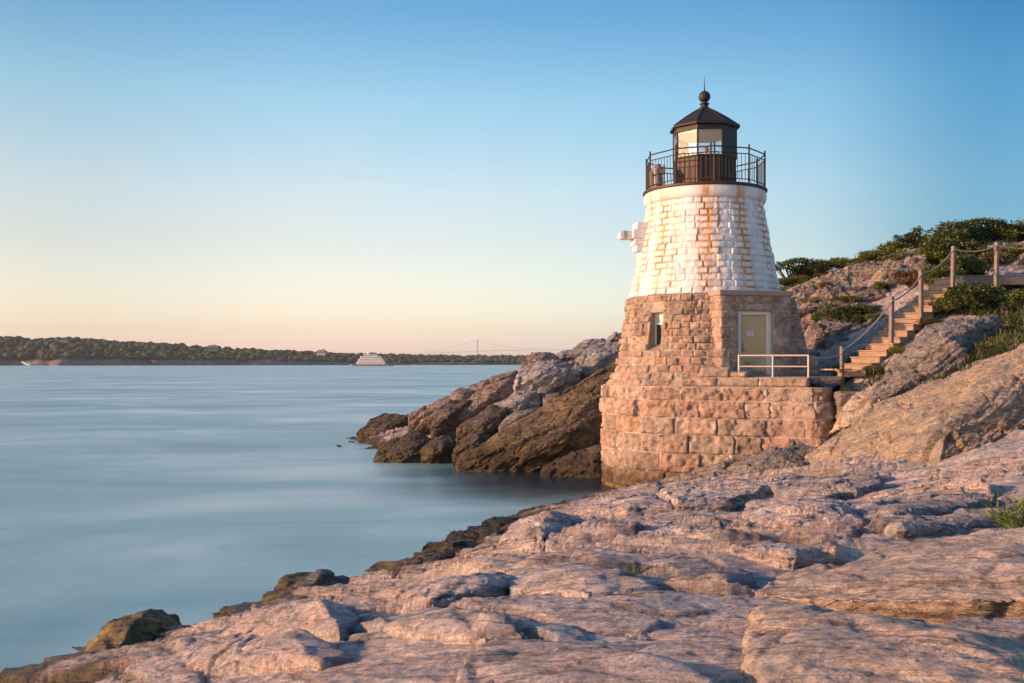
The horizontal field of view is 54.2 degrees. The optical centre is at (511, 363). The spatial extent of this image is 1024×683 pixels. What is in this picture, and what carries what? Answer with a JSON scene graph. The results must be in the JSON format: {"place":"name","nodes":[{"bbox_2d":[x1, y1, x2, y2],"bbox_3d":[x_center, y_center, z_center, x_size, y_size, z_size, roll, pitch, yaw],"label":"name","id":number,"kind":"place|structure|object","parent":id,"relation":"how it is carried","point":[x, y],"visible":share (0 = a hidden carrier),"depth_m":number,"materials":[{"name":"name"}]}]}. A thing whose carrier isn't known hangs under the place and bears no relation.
{"place":"outdoors","nodes":[
{"label":"outdoors","id":0,"kind":"place"},
{"bbox_2d":[0,341,520,365],"bbox_3d":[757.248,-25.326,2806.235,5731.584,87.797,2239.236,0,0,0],"label":"shore","id":1,"kind":"structure","parent":0,"point":[36,360],"depth_m":1925.25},
{"bbox_2d":[207,344,218,351],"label":"house","id":2,"kind":"structure","parent":1,"relation":"on","point":[213,348],"depth_m":2114.52,"materials":[{"name":"grey wood"}]},
{"bbox_2d":[0,336,528,363],"bbox_3d":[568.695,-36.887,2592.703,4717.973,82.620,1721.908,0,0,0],"label":"wood","id":3,"kind":"object","parent":1,"relation":"on","point":[29,348],"visible":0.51,"depth_m":2073.93,"materials":[{"name":"green plant"}]},
{"bbox_2d":[0,365,616,671],"bbox_3d":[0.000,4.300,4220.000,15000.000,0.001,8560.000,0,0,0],"label":"sea water","id":4,"kind":"structure","parent":0,"point":[190,495],"depth_m":34.05,"materials":[{"name":"liquid"}]},
{"bbox_2d":[84,608,181,650],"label":"seaweed rock","id":5,"kind":"object","parent":4,"relation":"in","point":[138,627],"visible":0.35,"depth_m":14.37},
{"bbox_2d":[349,352,394,365],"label":"ferry","id":6,"kind":"object","parent":4,"relation":"on","point":[367,359],"visible":0.97,"depth_m":1495.50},
{"bbox_2d":[363,561,396,572],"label":"seaweed rock","id":7,"kind":"object","parent":4,"relation":"in","point":[379,566],"visible":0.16,"depth_m":20.89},
{"bbox_2d":[356,413,408,440],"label":"boulder","id":8,"kind":"object","parent":4,"relation":"in","point":[383,422],"visible":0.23,"depth_m":55.40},
{"bbox_2d":[540,443,601,477],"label":"boulder","id":9,"kind":"object","parent":4,"relation":"in","point":[586,462],"visible":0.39,"depth_m":37.89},
{"bbox_2d":[412,339,583,354],"bbox_3d":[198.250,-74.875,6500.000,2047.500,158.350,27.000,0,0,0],"label":"suspension bridge","id":10,"kind":"structure","parent":0,"point":[582,340],"depth_m":6490.00,"materials":[{"name":"metal"}]},
{"bbox_2d":[0,240,1023,682],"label":"terrain","id":11,"kind":"structure","parent":0,"point":[702,626],"depth_m":12.02,"materials":[{"name":"stone"}]},
{"bbox_2d":[223,602,266,615],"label":"ledge rock","id":12,"kind":"object","parent":11,"relation":"on","point":[237,608],"visible":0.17,"depth_m":15.30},
{"bbox_2d":[177,628,352,676],"bbox_3d":[-2.659,2.881,9.335,0.810,1.602,5.465,0,0,-31],"label":"ledge rock","id":13,"kind":"object","parent":11,"relation":"on","point":[295,650],"visible":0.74,"depth_m":7.70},
{"bbox_2d":[258,572,312,601],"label":"seaweed rock","id":14,"kind":"object","parent":11,"relation":"on","point":[286,582],"visible":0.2,"depth_m":17.32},
{"bbox_2d":[221,599,358,642],"bbox_3d":[-2.490,3.024,11.210,1.261,1.507,5.604,0,0,-22],"label":"ledge rock","id":15,"kind":"object","parent":11,"relation":"on","point":[327,620],"visible":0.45,"depth_m":9.53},
{"bbox_2d":[278,569,349,598],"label":"ledge rock","id":16,"kind":"object","parent":11,"relation":"on","point":[322,577],"visible":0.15,"depth_m":17.19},
{"bbox_2d":[373,429,431,462],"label":"boulder","id":17,"kind":"object","parent":11,"relation":"on","point":[407,447],"visible":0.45,"depth_m":43.27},
{"bbox_2d":[408,395,450,434],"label":"boulder","id":18,"kind":"object","parent":11,"relation":"on","point":[421,418],"visible":0.3,"depth_m":50.36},
{"bbox_2d":[421,435,455,463],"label":"boulder","id":19,"kind":"object","parent":11,"relation":"on","point":[437,450],"visible":0.59,"depth_m":42.72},
{"bbox_2d":[360,606,523,646],"bbox_3d":[-0.612,2.240,7.959,0.752,0.978,2.929,0,0,-20],"label":"ledge rock","id":20,"kind":"object","parent":11,"relation":"on","point":[453,625],"visible":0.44,"depth_m":7.33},
{"bbox_2d":[430,400,470,438],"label":"boulder","id":21,"kind":"object","parent":11,"relation":"on","point":[445,421],"visible":0.67,"depth_m":46.85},
{"bbox_2d":[387,572,517,613],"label":"ledge rock","id":22,"kind":"object","parent":11,"relation":"on","point":[443,592],"visible":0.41,"depth_m":9.89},
{"bbox_2d":[390,516,521,573],"bbox_3d":[-0.681,4.314,23.341,1.390,1.174,9.188,0,0,18],"label":"ledge rock","id":23,"kind":"object","parent":11,"relation":"on","point":[452,543],"visible":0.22,"depth_m":21.03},
{"bbox_2d":[452,427,490,466],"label":"boulder","id":24,"kind":"object","parent":11,"relation":"on","point":[468,444],"visible":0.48,"depth_m":41.34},
{"bbox_2d":[468,380,484,392],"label":"boulder","id":25,"kind":"object","parent":11,"relation":"on","point":[473,387],"visible":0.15,"depth_m":51.33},
{"bbox_2d":[456,405,507,445],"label":"boulder","id":26,"kind":"object","parent":11,"relation":"on","point":[489,419],"visible":0.52,"depth_m":42.02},
{"bbox_2d":[458,370,517,423],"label":"boulder","id":27,"kind":"object","parent":11,"relation":"on","point":[491,390],"visible":0.45,"depth_m":47.37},
{"bbox_2d":[450,387,473,400],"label":"boulder","id":28,"kind":"object","parent":27,"relation":"on","point":[462,394],"visible":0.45,"depth_m":48.68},
{"bbox_2d":[493,390,541,415],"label":"boulder","id":29,"kind":"object","parent":11,"relation":"on","point":[521,400],"visible":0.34,"depth_m":43.04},
{"bbox_2d":[498,409,536,431],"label":"boulder","id":30,"kind":"object","parent":11,"relation":"on","point":[507,421],"visible":0.39,"depth_m":41.56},
{"bbox_2d":[456,360,616,471],"bbox_3d":[1.685,2.695,41.454,8.384,6.016,4.796,0,0,-18],"label":"boulder","id":31,"kind":"object","parent":11,"relation":"on","point":[565,422],"visible":0.49,"depth_m":39.61,"materials":[{"name":"stone"}]},
{"bbox_2d":[518,352,558,371],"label":"boulder","id":32,"kind":"object","parent":11,"relation":"on","point":[532,357],"visible":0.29,"depth_m":47.71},
{"bbox_2d":[537,386,555,405],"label":"boulder","id":33,"kind":"object","parent":11,"relation":"on","point":[542,392],"visible":0.38,"depth_m":43.72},
{"bbox_2d":[513,359,582,392],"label":"boulder","id":34,"kind":"object","parent":11,"relation":"on","point":[560,376],"visible":0.56,"depth_m":44.79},
{"bbox_2d":[498,511,598,552],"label":"ledge rock","id":35,"kind":"object","parent":11,"relation":"on","point":[553,521],"visible":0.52,"depth_m":15.68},
{"bbox_2d":[542,392,558,405],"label":"boulder","id":36,"kind":"object","parent":11,"relation":"on","point":[546,397],"visible":0.28,"depth_m":42.84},
{"bbox_2d":[556,338,605,362],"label":"boulder","id":37,"kind":"object","parent":11,"relation":"on","point":[574,353],"visible":0.27,"depth_m":48.73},
{"bbox_2d":[507,562,659,599],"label":"ledge rock","id":38,"kind":"object","parent":11,"relation":"on","point":[577,580],"visible":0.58,"depth_m":8.97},
{"bbox_2d":[456,636,716,682],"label":"ledge rock","id":39,"kind":"object","parent":11,"relation":"on","point":[525,659],"visible":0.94,"depth_m":4.93,"materials":[{"name":"stone"}]},
{"bbox_2d":[575,341,620,381],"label":"boulder","id":40,"kind":"object","parent":11,"relation":"on","point":[594,359],"visible":0.33,"depth_m":45.91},
{"bbox_2d":[606,332,621,341],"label":"boulder","id":41,"kind":"object","parent":11,"relation":"on","point":[615,337],"visible":0.2,"depth_m":50.14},
{"bbox_2d":[573,493,673,518],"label":"ledge rock","id":42,"kind":"object","parent":11,"relation":"on","point":[622,506],"visible":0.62,"depth_m":20.44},
{"bbox_2d":[623,561,654,575],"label":"leafy plant","id":43,"kind":"object","parent":11,"relation":"on","point":[634,572],"visible":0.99,"depth_m":10.91,"materials":[{"name":"green plant"}]},
{"bbox_2d":[568,514,732,539],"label":"ledge rock","id":44,"kind":"object","parent":11,"relation":"on","point":[694,531],"visible":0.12,"depth_m":13.22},
{"bbox_2d":[666,560,756,589],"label":"ledge rock","id":45,"kind":"object","parent":11,"relation":"on","point":[695,569],"visible":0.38,"depth_m":9.87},
{"bbox_2d":[599,76,846,487],"bbox_3d":[7.466,-2.560,35.772,8.704,15.520,7.621,0,0,21],"label":"lighthouse","id":46,"kind":"object","parent":11,"relation":"on","point":[715,363],"visible":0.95,"depth_m":33.55,"materials":[{"name":"stone"}]},
{"bbox_2d":[646,308,666,353],"bbox_3d":[4.993,-1.106,34.063,0.711,1.582,0.618,0,0,45],"label":"window","id":47,"kind":"structure","parent":46,"relation":"in","point":[655,339],"depth_m":34.22,"materials":[{"name":"beige glass"}]},
{"bbox_2d":[738,311,770,374],"bbox_3d":[7.956,-0.631,32.994,1.227,2.162,0.138,0,0,-14],"label":"door","id":48,"kind":"structure","parent":46,"relation":"in","point":[754,327],"depth_m":33.03,"materials":[{"name":"metal"}]},
{"bbox_2d":[810,377,841,384],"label":"stone block","id":49,"kind":"structure","parent":46,"relation":"on","point":[827,381],"depth_m":31.55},
{"bbox_2d":[655,474,807,511],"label":"ledge rock","id":50,"kind":"object","parent":11,"relation":"on","point":[732,493],"visible":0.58,"depth_m":20.54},
{"bbox_2d":[660,441,817,482],"bbox_3d":[6.102,3.479,28.932,5.692,2.484,3.009,0,0,22],"label":"ledge rock","id":51,"kind":"object","parent":11,"relation":"on","point":[792,454],"visible":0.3,"depth_m":27.89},
{"bbox_2d":[729,541,848,570],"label":"ledge rock","id":52,"kind":"object","parent":11,"relation":"on","point":[787,556],"visible":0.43,"depth_m":10.96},
{"bbox_2d":[778,277,800,286],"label":"bush","id":53,"kind":"object","parent":11,"relation":"on","point":[785,281],"visible":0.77,"depth_m":50.14,"materials":[{"name":"green plant"}]},
{"bbox_2d":[775,257,825,277],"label":"bush","id":54,"kind":"object","parent":11,"relation":"on","point":[803,261],"visible":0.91,"depth_m":50.87,"materials":[{"name":"green plant"}]},
{"bbox_2d":[789,262,815,277],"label":"bush","id":55,"kind":"object","parent":11,"relation":"on","point":[810,274],"visible":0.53,"depth_m":51.12,"materials":[{"name":"green plant"}]},
{"bbox_2d":[742,494,865,528],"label":"ledge rock","id":56,"kind":"object","parent":11,"relation":"on","point":[799,511],"visible":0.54,"depth_m":14.66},
{"bbox_2d":[807,259,832,273],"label":"bush","id":57,"kind":"object","parent":11,"relation":"on","point":[823,268],"visible":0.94,"depth_m":50.55,"materials":[{"name":"green plant"}]},
{"bbox_2d":[768,472,883,498],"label":"ledge rock","id":58,"kind":"object","parent":11,"relation":"on","point":[858,485],"visible":0.4,"depth_m":20.01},
{"bbox_2d":[810,300,865,323],"bbox_3d":[13.597,-2.019,41.562,2.415,1.177,1.921,0,0,22],"label":"bush","id":59,"kind":"object","parent":11,"relation":"on","point":[833,312],"visible":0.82,"depth_m":41.05,"materials":[{"name":"green plant"}]},
{"bbox_2d":[835,406,842,418],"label":"stone block","id":60,"kind":"structure","parent":11,"relation":"on","point":[839,409],"depth_m":30.80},
{"bbox_2d":[832,391,860,405],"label":"stone block","id":61,"kind":"structure","parent":60,"relation":"on","point":[840,398],"depth_m":30.76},
{"bbox_2d":[828,257,853,268],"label":"bush","id":62,"kind":"object","parent":11,"relation":"on","point":[838,262],"visible":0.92,"depth_m":50.62,"materials":[{"name":"green plant"}]},
{"bbox_2d":[804,302,882,349],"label":"boulder","id":63,"kind":"object","parent":11,"relation":"on","point":[825,328],"visible":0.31,"depth_m":40.69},
{"bbox_2d":[798,284,889,333],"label":"boulder","id":64,"kind":"object","parent":11,"relation":"on","point":[828,293],"visible":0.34,"depth_m":43.11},
{"bbox_2d":[832,295,862,302],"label":"bush","id":65,"kind":"object","parent":64,"relation":"on","point":[851,298],"visible":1,"depth_m":42.95,"materials":[{"name":"green plant"}]},
{"bbox_2d":[871,281,895,289],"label":"bush","id":66,"kind":"object","parent":64,"relation":"on","point":[876,284],"visible":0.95,"depth_m":43.62,"materials":[{"name":"green plant"}]},
{"bbox_2d":[809,317,880,356],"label":"boulder","id":67,"kind":"object","parent":11,"relation":"on","point":[822,343],"visible":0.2,"depth_m":39.06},
{"bbox_2d":[788,248,920,303],"bbox_3d":[16.331,-3.324,49.455,9.325,4.691,5.610,0,0,-15],"label":"boulder","id":68,"kind":"object","parent":11,"relation":"on","point":[852,275],"visible":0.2,"depth_m":47.42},
{"bbox_2d":[829,383,889,432],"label":"boulder","id":69,"kind":"object","parent":11,"relation":"on","point":[855,405],"visible":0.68,"depth_m":29.30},
{"bbox_2d":[838,303,880,315],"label":"bush","id":70,"kind":"object","parent":11,"relation":"on","point":[871,307],"visible":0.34,"depth_m":41.06,"materials":[{"name":"green plant"}]},
{"bbox_2d":[857,248,884,260],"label":"bush","id":71,"kind":"object","parent":11,"relation":"on","point":[873,254],"visible":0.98,"depth_m":51.72,"materials":[{"name":"green plant"}]},
{"bbox_2d":[862,312,886,320],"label":"bush","id":72,"kind":"object","parent":11,"relation":"on","point":[870,316],"visible":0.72,"depth_m":40.16,"materials":[{"name":"green plant"}]},
{"bbox_2d":[741,604,1023,682],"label":"ledge rock","id":73,"kind":"object","parent":11,"relation":"on","point":[800,643],"visible":0.97,"depth_m":4.79,"materials":[{"name":"stone"}]},
{"bbox_2d":[755,527,1023,624],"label":"ledge rock","id":74,"kind":"object","parent":11,"relation":"on","point":[942,581],"visible":0.7,"depth_m":7.49,"materials":[{"name":"stone"}]},
{"bbox_2d":[875,240,908,255],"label":"bush","id":75,"kind":"object","parent":11,"relation":"on","point":[888,247],"visible":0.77,"depth_m":51.72,"materials":[{"name":"green plant"}]},
{"bbox_2d":[820,277,968,381],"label":"stairs","id":76,"kind":"structure","parent":11,"relation":"on","point":[905,327],"depth_m":33.77,"materials":[{"name":"brown wood"}]},
{"bbox_2d":[888,345,905,353],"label":"bush","id":77,"kind":"object","parent":11,"relation":"on","point":[898,349],"visible":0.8,"depth_m":32.15,"materials":[{"name":"green plant"}]},
{"bbox_2d":[868,254,927,284],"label":"boulder","id":78,"kind":"object","parent":11,"relation":"on","point":[913,263],"visible":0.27,"depth_m":45.61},
{"bbox_2d":[880,249,915,261],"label":"bush","id":79,"kind":"object","parent":11,"relation":"on","point":[890,256],"visible":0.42,"depth_m":48.86,"materials":[{"name":"green plant"}]},
{"bbox_2d":[892,234,909,247],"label":"shrub","id":80,"kind":"object","parent":11,"relation":"on","point":[903,239],"visible":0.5,"depth_m":52.88,"materials":[{"name":"green plant"}]},
{"bbox_2d":[780,235,1023,411],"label":"grass","id":81,"kind":"structure","parent":11,"relation":"on","point":[1010,318],"depth_m":32.27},
{"bbox_2d":[891,270,918,279],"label":"bush","id":82,"kind":"object","parent":11,"relation":"on","point":[904,274],"visible":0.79,"depth_m":44.73,"materials":[{"name":"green plant"}]},
{"bbox_2d":[903,225,923,247],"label":"shrub","id":83,"kind":"object","parent":11,"relation":"on","point":[914,235],"visible":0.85,"depth_m":52.82,"materials":[{"name":"green plant"}]},
{"bbox_2d":[804,343,1023,465],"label":"boulder","id":84,"kind":"object","parent":11,"relation":"on","point":[979,405],"visible":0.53,"depth_m":21.77,"materials":[{"name":"stone"}]},
{"bbox_2d":[893,274,937,288],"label":"bush","id":85,"kind":"object","parent":11,"relation":"on","point":[909,282],"visible":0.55,"depth_m":41.41,"materials":[{"name":"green plant"}]},
{"bbox_2d":[809,242,1023,389],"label":"rope fence","id":86,"kind":"object","parent":11,"relation":"on","point":[920,281],"visible":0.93,"depth_m":34.04,"materials":[{"name":"brown wood"}]},
{"bbox_2d":[851,490,992,517],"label":"ledge rock","id":87,"kind":"object","parent":11,"relation":"on","point":[932,503],"visible":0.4,"depth_m":14.36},
{"bbox_2d":[862,478,994,500],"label":"ledge rock","id":88,"kind":"object","parent":11,"relation":"on","point":[980,486],"visible":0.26,"depth_m":16.59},
{"bbox_2d":[913,317,943,324],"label":"bush","id":89,"kind":"object","parent":11,"relation":"on","point":[929,320],"visible":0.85,"depth_m":33.38,"materials":[{"name":"green plant"}]},
{"bbox_2d":[868,314,1001,405],"bbox_3d":[13.024,0.671,30.723,3.752,4.393,6.470,0,0,27],"label":"boulder","id":90,"kind":"object","parent":11,"relation":"on","point":[933,349],"visible":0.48,"depth_m":28.83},
{"bbox_2d":[911,248,959,265],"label":"bush","id":91,"kind":"object","parent":11,"relation":"on","point":[937,257],"visible":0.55,"depth_m":46.42,"materials":[{"name":"green plant"}]},
{"bbox_2d":[921,264,965,283],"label":"bush","id":92,"kind":"object","parent":11,"relation":"on","point":[941,271],"visible":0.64,"depth_m":40.53,"materials":[{"name":"green plant"}]},
{"bbox_2d":[925,296,962,312],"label":"bush","id":93,"kind":"object","parent":11,"relation":"on","point":[947,306],"visible":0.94,"depth_m":34.34,"materials":[{"name":"green plant"}]},
{"bbox_2d":[923,226,972,241],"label":"bush","id":94,"kind":"object","parent":11,"relation":"on","point":[956,234],"visible":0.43,"depth_m":53.03,"materials":[{"name":"green plant"}]},
{"bbox_2d":[882,508,1015,540],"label":"ledge rock","id":95,"kind":"object","parent":11,"relation":"on","point":[961,521],"visible":0.35,"depth_m":12.16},
{"bbox_2d":[917,234,982,264],"bbox_3d":[20.491,-5.249,46.740,2.917,1.548,2.886,0,0,25],"label":"bush","id":96,"kind":"object","parent":11,"relation":"on","point":[947,243],"visible":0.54,"depth_m":46.14,"materials":[{"name":"green plant"}]},
{"bbox_2d":[935,219,988,242],"bbox_3d":[24.591,-7.181,54.990,2.934,1.513,2.014,0,0,-23],"label":"bush","id":97,"kind":"object","parent":11,"relation":"on","point":[967,226],"visible":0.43,"depth_m":54.66,"materials":[{"name":"green plant"}]},
{"bbox_2d":[940,253,993,274],"bbox_3d":[18.631,-3.938,41.016,2.419,1.174,1.742,0,0,-43],"label":"bush","id":98,"kind":"object","parent":11,"relation":"on","point":[971,266],"visible":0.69,"depth_m":40.66,"materials":[{"name":"green plant"}]},
{"bbox_2d":[943,280,995,310],"bbox_3d":[15.685,-2.300,34.545,1.665,1.095,2.290,0,0,-4],"label":"bush","id":99,"kind":"object","parent":11,"relation":"on","point":[968,289],"visible":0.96,"depth_m":34.01,"materials":[{"name":"green plant"}]},
{"bbox_2d":[957,283,1005,307],"bbox_3d":[16.287,-2.318,34.594,1.989,1.040,1.907,0,0,-36],"label":"bush","id":100,"kind":"object","parent":11,"relation":"on","point":[996,292],"visible":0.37,"depth_m":33.98,"materials":[{"name":"green plant"}]},
{"bbox_2d":[940,460,1023,481],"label":"ledge rock","id":101,"kind":"object","parent":11,"relation":"on","point":[1003,470],"visible":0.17,"depth_m":18.07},
{"bbox_2d":[946,275,1023,287],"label":"boardwalk","id":102,"kind":"structure","parent":11,"relation":"on","point":[1009,280],"depth_m":35.96,"materials":[{"name":"brown wood"}]},
{"bbox_2d":[962,217,1018,244],"bbox_3d":[26.027,-7.335,55.509,4.279,1.573,1.636,0,0,0],"label":"bush","id":103,"kind":"object","parent":11,"relation":"on","point":[977,221],"visible":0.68,"depth_m":55.25,"materials":[{"name":"green plant"}]},
{"bbox_2d":[966,337,1017,360],"bbox_3d":[13.876,-0.303,28.482,2.052,0.927,1.544,0,0,-16],"label":"bush","id":104,"kind":"object","parent":11,"relation":"on","point":[990,346],"visible":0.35,"depth_m":28.28,"materials":[{"name":"green plant"}]},
{"bbox_2d":[972,251,1015,265],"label":"bush","id":105,"kind":"object","parent":11,"relation":"on","point":[988,256],"visible":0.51,"depth_m":45.32,"materials":[{"name":"green plant"}]},
{"bbox_2d":[972,218,1017,241],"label":"bush","id":106,"kind":"object","parent":11,"relation":"on","point":[991,232],"visible":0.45,"depth_m":55.26,"materials":[{"name":"green plant"}]},
{"bbox_2d":[985,490,1023,529],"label":"leafy plant","id":107,"kind":"object","parent":11,"relation":"on","point":[1008,522],"visible":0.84,"depth_m":11.52,"materials":[{"name":"green plant"}]},
{"bbox_2d":[989,244,1023,259],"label":"bush","id":108,"kind":"object","parent":11,"relation":"on","point":[1012,251],"visible":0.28,"depth_m":48.31,"materials":[{"name":"green plant"}]},
{"bbox_2d":[991,289,1023,306],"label":"bush","id":109,"kind":"object","parent":11,"relation":"on","point":[1014,295],"visible":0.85,"depth_m":33.77,"materials":[{"name":"green plant"}]},
{"bbox_2d":[991,227,1023,240],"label":"bush","id":110,"kind":"object","parent":11,"relation":"on","point":[1012,233],"visible":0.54,"depth_m":55.11,"materials":[{"name":"green plant"}]},
{"bbox_2d":[998,324,1023,333],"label":"bush","id":111,"kind":"object","parent":11,"relation":"on","point":[1012,327],"visible":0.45,"depth_m":30.64,"materials":[{"name":"green plant"}]},
{"bbox_2d":[1000,242,1023,257],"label":"bush","id":112,"kind":"object","parent":11,"relation":"on","point":[1019,246],"visible":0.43,"depth_m":48.27,"materials":[{"name":"green plant"}]},
{"bbox_2d":[1009,253,1023,270],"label":"boulder","id":113,"kind":"object","parent":11,"relation":"on","point":[1018,261],"visible":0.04,"depth_m":44.78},
{"bbox_2d":[1010,218,1023,241],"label":"bush","id":114,"kind":"object","parent":11,"relation":"on","point":[1021,227],"visible":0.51,"depth_m":55.59,"materials":[{"name":"green plant"}]},
{"bbox_2d":[0,0,1023,355],"label":"sky","id":115,"kind":"structure","parent":0,"point":[396,177],"materials":[{"name":"blue"}]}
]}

